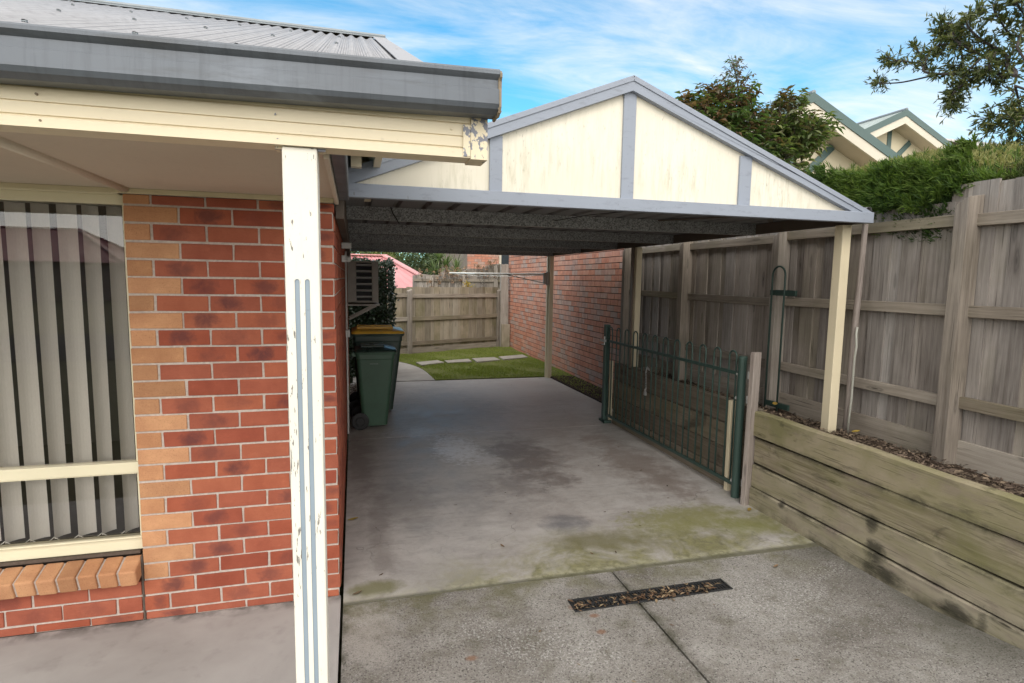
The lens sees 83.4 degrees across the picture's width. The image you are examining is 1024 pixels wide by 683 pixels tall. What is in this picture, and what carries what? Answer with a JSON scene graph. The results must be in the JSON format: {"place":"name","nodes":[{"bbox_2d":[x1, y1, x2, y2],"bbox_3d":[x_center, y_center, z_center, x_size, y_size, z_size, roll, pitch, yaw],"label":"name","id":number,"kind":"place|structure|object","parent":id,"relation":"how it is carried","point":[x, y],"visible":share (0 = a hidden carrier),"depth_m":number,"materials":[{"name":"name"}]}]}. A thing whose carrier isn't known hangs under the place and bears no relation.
{"place":"outdoors","nodes":[
{"label":"outdoors","id":0,"kind":"place"},
{"bbox_2d":[0,595,340,682],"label":"porch slab","id":1,"kind":"structure","parent":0,"point":[254,644],"depth_m":2.72,"materials":[{"name":"concrete"}]},
{"bbox_2d":[0,0,502,682],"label":"brick house","id":2,"kind":"structure","parent":1,"relation":"on","point":[214,156],"depth_m":2.80,"materials":[{"name":"brick"}]},
{"bbox_2d":[0,201,138,544],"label":"vertical blind","id":3,"kind":"object","parent":2,"relation":"hanging from","point":[25,354],"visible":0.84,"depth_m":2.87,"materials":[{"name":"white plastic"}]},
{"bbox_2d":[0,188,142,566],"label":"window","id":4,"kind":"structure","parent":2,"relation":"in","point":[86,545],"depth_m":2.83,"materials":[{"name":"beige metal"}]},
{"bbox_2d":[341,242,350,248],"bbox_3d":[-1.361,-0.788,4.727,0.079,0.047,0.096,-1,6,-15],"label":"wall light","id":5,"kind":"object","parent":2,"relation":"attached to","point":[344,245],"visible":1,"depth_m":4.69,"materials":[{"name":"white plastic"}]},
{"bbox_2d":[341,255,350,261],"bbox_3d":[-1.361,-0.679,4.727,0.076,0.055,0.100,-1,6,-15],"label":"wall lamp","id":6,"kind":"object","parent":2,"relation":"attached to","point":[344,258],"visible":0.97,"depth_m":4.68,"materials":[{"name":"white plastic"}]},
{"bbox_2d":[345,251,349,433],"bbox_3d":[-1.817,0.028,6.371,0.044,2.030,0.080,-1,6,-15],"label":"downpipe","id":7,"kind":"object","parent":2,"relation":"attached to","point":[347,332],"visible":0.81,"depth_m":6.36,"materials":[{"name":"brown plastic"}]},
{"bbox_2d":[347,261,379,319],"bbox_3d":[-2.365,-0.813,9.156,0.479,0.913,0.710,-1,6,-15],"label":"air conditioner","id":8,"kind":"object","parent":2,"relation":"attached to","point":[362,283],"visible":0.97,"depth_m":8.89,"materials":[{"name":"beige metal"}]},
{"bbox_2d":[0,377,352,682],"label":"ground","id":9,"kind":"structure","parent":0,"point":[343,553],"depth_m":3.61,"materials":[{"name":"grey concrete"}]},
{"bbox_2d":[351,251,399,260],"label":"bushy tree","id":10,"kind":"object","parent":9,"relation":"on","point":[355,252],"visible":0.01,"depth_m":44.78,"materials":[{"name":"green plant"}]},
{"bbox_2d":[351,254,420,287],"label":"pink roof house","id":11,"kind":"structure","parent":9,"relation":"on","point":[404,273],"depth_m":25.89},
{"bbox_2d":[357,251,423,265],"bbox_3d":[-6.470,-3.273,30.537,7.253,4.322,4.071,-1,6,-15],"label":"bushy tree","id":12,"kind":"object","parent":9,"relation":"on","point":[391,254],"depth_m":29.87,"materials":[{"name":"green plant"}]},
{"bbox_2d":[396,253,441,274],"bbox_3d":[-3.221,-3.149,29.258,5.534,4.438,3.518,-1,6,-15],"label":"bushy tree","id":13,"kind":"object","parent":9,"relation":"on","point":[413,260],"visible":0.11,"depth_m":28.16,"materials":[{"name":"green plant"}]},
{"bbox_2d":[416,253,463,274],"bbox_3d":[-2.187,-1.883,18.443,1.941,2.685,1.606,-1,6,-15],"label":"strappy plant","id":14,"kind":"object","parent":9,"relation":"on","point":[445,261],"visible":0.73,"depth_m":18.27,"materials":[{"name":"green plant"}]},
{"bbox_2d":[387,287,499,353],"bbox_3d":[-2.426,-0.336,13.227,5.669,1.842,0.126,-4,8,-40],"label":"fence","id":15,"kind":"object","parent":9,"relation":"on","point":[433,319],"visible":0.49,"depth_m":13.97,"materials":[{"name":"brown wood"}]},
{"bbox_2d":[412,264,507,287],"bbox_3d":[-1.493,-1.096,16.405,2.803,2.259,0.128,2,6,6],"label":"back fence","id":16,"kind":"object","parent":9,"relation":"on","point":[471,279],"visible":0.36,"depth_m":16.34,"materials":[{"name":"wood"}]},
{"bbox_2d":[418,258,497,286],"bbox_3d":[-1.534,-1.813,16.248,2.321,1.093,0.145,2,6,6],"label":"dried vine","id":17,"kind":"object","parent":16,"relation":"attached to","point":[465,268],"visible":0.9,"depth_m":16.24,"materials":[{"name":"brown plant"}]},
{"bbox_2d":[442,254,508,308],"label":"brick house","id":18,"kind":"structure","parent":9,"relation":"on","point":[468,260],"depth_m":19.52,"materials":[{"name":"red brick"}]},
{"bbox_2d":[499,255,508,290],"bbox_3d":[-0.169,-2.602,19.630,0.560,2.100,0.078,-1,6,-15],"label":"window","id":19,"kind":"structure","parent":18,"relation":"in","point":[503,259],"depth_m":19.54,"materials":[{"name":"grey glass"}]},
{"bbox_2d":[500,264,509,346],"bbox_3d":[-0.182,-0.858,14.889,0.235,2.250,0.180,-1,6,-15],"label":"timber post","id":20,"kind":"object","parent":9,"relation":"on","point":[504,333],"visible":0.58,"depth_m":14.86,"materials":[{"name":"wood"}]},
{"bbox_2d":[508,90,899,392],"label":"neighbour house","id":21,"kind":"structure","parent":9,"relation":"on","point":[587,296],"depth_m":10.15,"materials":[{"name":"brick"}]},
{"bbox_2d":[749,411,1023,649],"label":"retaining wall","id":22,"kind":"structure","parent":9,"relation":"on","point":[949,545],"depth_m":3.33,"materials":[{"name":"beige wood"}]},
{"bbox_2d":[353,362,434,382],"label":"path","id":23,"kind":"structure","parent":0,"point":[407,372],"depth_m":10.54,"materials":[{"name":"concrete"}]},
{"bbox_2d":[347,256,398,377],"bbox_3d":[-2.869,-0.467,10.415,1.657,2.222,1.069,-1,6,-15],"label":"ivy hedge","id":24,"kind":"object","parent":23,"relation":"on","point":[383,313],"visible":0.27,"depth_m":10.17,"materials":[{"name":"green plant"}]},
{"bbox_2d":[349,377,612,439],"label":"carport slab","id":25,"kind":"structure","parent":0,"point":[440,407],"depth_m":7.94,"materials":[{"name":"concrete"}]},
{"bbox_2d":[351,343,396,429],"bbox_3d":[-1.660,0.517,6.912,0.529,0.983,0.498,-1,6,-15],"label":"wheelie bin","id":26,"kind":"object","parent":25,"relation":"on","point":[375,361],"visible":1,"depth_m":6.71,"materials":[{"name":"green plastic"}]},
{"bbox_2d":[349,325,404,412],"bbox_3d":[-1.821,0.353,7.720,0.719,1.132,0.608,-1,6,-15],"label":"wheelie bin","id":27,"kind":"object","parent":25,"relation":"on","point":[386,334],"visible":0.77,"depth_m":7.46,"materials":[{"name":"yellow plastic"}]},
{"bbox_2d":[335,75,873,432],"bbox_3d":[-0.081,-0.454,6.793,3.619,2.988,6.702,-1,6,-15],"label":"carport","id":28,"kind":"object","parent":25,"relation":"on","point":[635,164],"visible":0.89,"depth_m":3.66,"materials":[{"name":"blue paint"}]},
{"bbox_2d":[449,272,548,285],"bbox_3d":[-0.358,-1.249,11.421,1.356,0.273,2.738,-1,6,-15],"label":"clothesline","id":29,"kind":"object","parent":28,"relation":"attached to","point":[546,278],"visible":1,"depth_m":10.32,"materials":[{"name":"white metal"}]},
{"bbox_2d":[349,370,1023,497],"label":"mulch","id":30,"kind":"object","parent":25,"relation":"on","point":[969,476],"visible":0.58,"depth_m":3.87,"materials":[{"name":"brown wood"}]},
{"bbox_2d":[620,177,1023,486],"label":"side fence","id":31,"kind":"object","parent":30,"relation":"on","point":[939,368],"visible":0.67,"depth_m":4.19,"materials":[{"name":"brown wood"}]},
{"bbox_2d":[764,265,796,410],"bbox_3d":[2.373,-0.025,5.104,0.038,1.292,0.315,-1,6,-15],"label":"loop panel","id":32,"kind":"object","parent":31,"relation":"attached to","point":[784,292],"visible":0.98,"depth_m":5.11,"materials":[{"name":"green metal"}]},
{"bbox_2d":[842,224,867,434],"bbox_3d":[2.492,-0.040,4.187,0.051,1.601,0.072,-1,6,-15],"label":"rough pole","id":33,"kind":"object","parent":30,"relation":"on","point":[858,293],"visible":0.78,"depth_m":4.16,"materials":[{"name":"brown wood"}]},
{"bbox_2d":[847,327,858,433],"bbox_3d":[2.473,0.299,4.170,0.024,0.811,0.053,2,6,8],"label":"hanging cord","id":34,"kind":"object","parent":33,"relation":"hanging from","point":[853,372],"visible":0.9,"depth_m":4.17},
{"bbox_2d":[399,346,608,396],"bbox_3d":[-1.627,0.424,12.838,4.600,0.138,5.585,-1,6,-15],"label":"lawn","id":35,"kind":"structure","parent":0,"point":[471,377],"depth_m":11.41,"materials":[{"name":"plant"}]},
{"bbox_2d":[416,360,443,365],"bbox_3d":[-1.693,0.455,11.859,0.641,0.046,0.414,-4,8,-41],"label":"stepping stone","id":36,"kind":"object","parent":35,"relation":"on","point":[423,363],"visible":0.7,"depth_m":11.84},
{"bbox_2d":[444,359,471,363],"bbox_3d":[-1.137,0.427,12.188,0.627,0.046,0.387,-2,7,-27],"label":"stepping stone","id":37,"kind":"object","parent":35,"relation":"on","point":[458,361],"visible":0.77,"depth_m":12.09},
{"bbox_2d":[462,278,474,286],"bbox_3d":[-1.216,-0.973,15.630,0.345,1.490,0.434,2,6,13],"label":"yellow shrub","id":38,"kind":"object","parent":35,"relation":"on","point":[468,283],"visible":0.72,"depth_m":15.55,"materials":[{"name":"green plant"}]},
{"bbox_2d":[472,357,499,362],"bbox_3d":[-0.551,0.406,12.464,0.563,0.046,0.642,-1,6,-15],"label":"stepping stone","id":39,"kind":"object","parent":35,"relation":"on","point":[485,359],"visible":0.8,"depth_m":12.41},
{"bbox_2d":[499,354,527,359],"bbox_3d":[0.034,0.365,12.927,0.855,0.046,0.418,-4,8,-37],"label":"stepping stone","id":40,"kind":"object","parent":35,"relation":"on","point":[522,356],"visible":0.7,"depth_m":12.82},
{"bbox_2d":[341,572,707,682],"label":"driveway","id":41,"kind":"structure","parent":0,"point":[487,635],"depth_m":2.85,"materials":[{"name":"concrete"}]},
{"bbox_2d":[108,0,1023,261],"label":"sky","id":42,"kind":"structure","parent":0,"point":[545,51],"materials":[{"name":"blue"}]},
{"bbox_2d":[343,424,819,605],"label":"carport slab","id":43,"kind":"structure","parent":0,"point":[432,516],"depth_m":4.39,"materials":[{"name":"concrete"}]},
{"bbox_2d":[608,361,763,495],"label":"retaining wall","id":44,"kind":"structure","parent":43,"relation":"on","point":[720,434],"depth_m":5.71,"materials":[{"name":"beige wood"}]},
{"bbox_2d":[730,356,748,498],"bbox_3d":[1.872,0.730,4.733,0.096,1.234,0.095,-1,6,-15],"label":"gate post","id":45,"kind":"object","parent":43,"relation":"on","point":[742,373],"visible":0.84,"depth_m":4.69,"materials":[{"name":"green metal"}]},
{"bbox_2d":[599,324,737,484],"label":"metal gate","id":46,"kind":"structure","parent":45,"relation":"attached to","point":[607,341],"depth_m":5.79,"materials":[{"name":"green metal"}]},
{"bbox_2d":[644,367,649,395],"bbox_3d":[1.442,0.423,6.158,0.023,0.316,0.080,-1,6,-15],"label":"padlock chain","id":47,"kind":"object","parent":46,"relation":"hanging from","point":[645,393],"visible":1,"depth_m":6.18,"materials":[{"name":"metal"}]},
{"bbox_2d":[740,352,761,505],"bbox_3d":[1.895,0.706,4.565,0.091,1.250,0.054,-3,7,-31],"label":"timber post","id":48,"kind":"object","parent":43,"relation":"on","point":[752,400],"visible":0.91,"depth_m":4.54,"materials":[{"name":"brown wood"}]},
{"bbox_2d":[550,375,612,408],"bbox_3d":[1.372,0.878,9.043,0.528,0.140,3.340,-1,6,-15],"label":"garden bed","id":49,"kind":"object","parent":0,"point":[598,397],"visible":0.22,"depth_m":9.48,"materials":[{"name":"soil"}]},
{"bbox_2d":[613,546,1023,682],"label":"driveway","id":50,"kind":"structure","parent":0,"point":[822,614],"depth_m":2.97,"materials":[{"name":"concrete"}]},
{"bbox_2d":[568,578,732,611],"bbox_3d":[0.798,1.500,3.284,0.984,0.124,0.123,-1,6,-15],"label":"channel drain","id":51,"kind":"object","parent":50,"relation":"in","point":[699,584],"visible":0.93,"depth_m":3.27,"materials":[{"name":"plastic"}]},
{"bbox_2d":[567,583,720,610],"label":"leaf litter","id":52,"kind":"object","parent":51,"relation":"on","point":[663,595],"visible":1,"depth_m":3.25,"materials":[{"name":"brown plant"}]},
{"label":"raised ground","id":53,"kind":"structure","parent":0,"visible":0},
{"bbox_2d":[675,55,845,173],"bbox_3d":[2.645,-1.394,7.038,2.722,4.090,1.361,-1,6,-15],"label":"leafy tree","id":54,"kind":"object","parent":53,"relation":"on","point":[788,135],"visible":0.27,"depth_m":6.72,"materials":[{"name":"green plant"}]},
{"bbox_2d":[857,108,951,156],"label":"gable house","id":55,"kind":"structure","parent":53,"relation":"on","point":[904,131],"depth_m":12.67,"materials":[{"name":"paint"}]},
{"bbox_2d":[803,130,1023,242],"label":"conifer hedge","id":56,"kind":"object","parent":53,"relation":"on","point":[915,182],"visible":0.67,"depth_m":3.98,"materials":[{"name":"green plant"}]},
{"bbox_2d":[863,0,1023,146],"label":"overhanging tree","id":57,"kind":"object","parent":53,"relation":"on","point":[952,36],"visible":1,"depth_m":4.53,"materials":[{"name":"green plant"}]},
{"bbox_2d":[946,138,1021,149],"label":"pale roof house","id":58,"kind":"structure","parent":53,"relation":"on","point":[953,142],"depth_m":20.06,"materials":[{"name":"white"}]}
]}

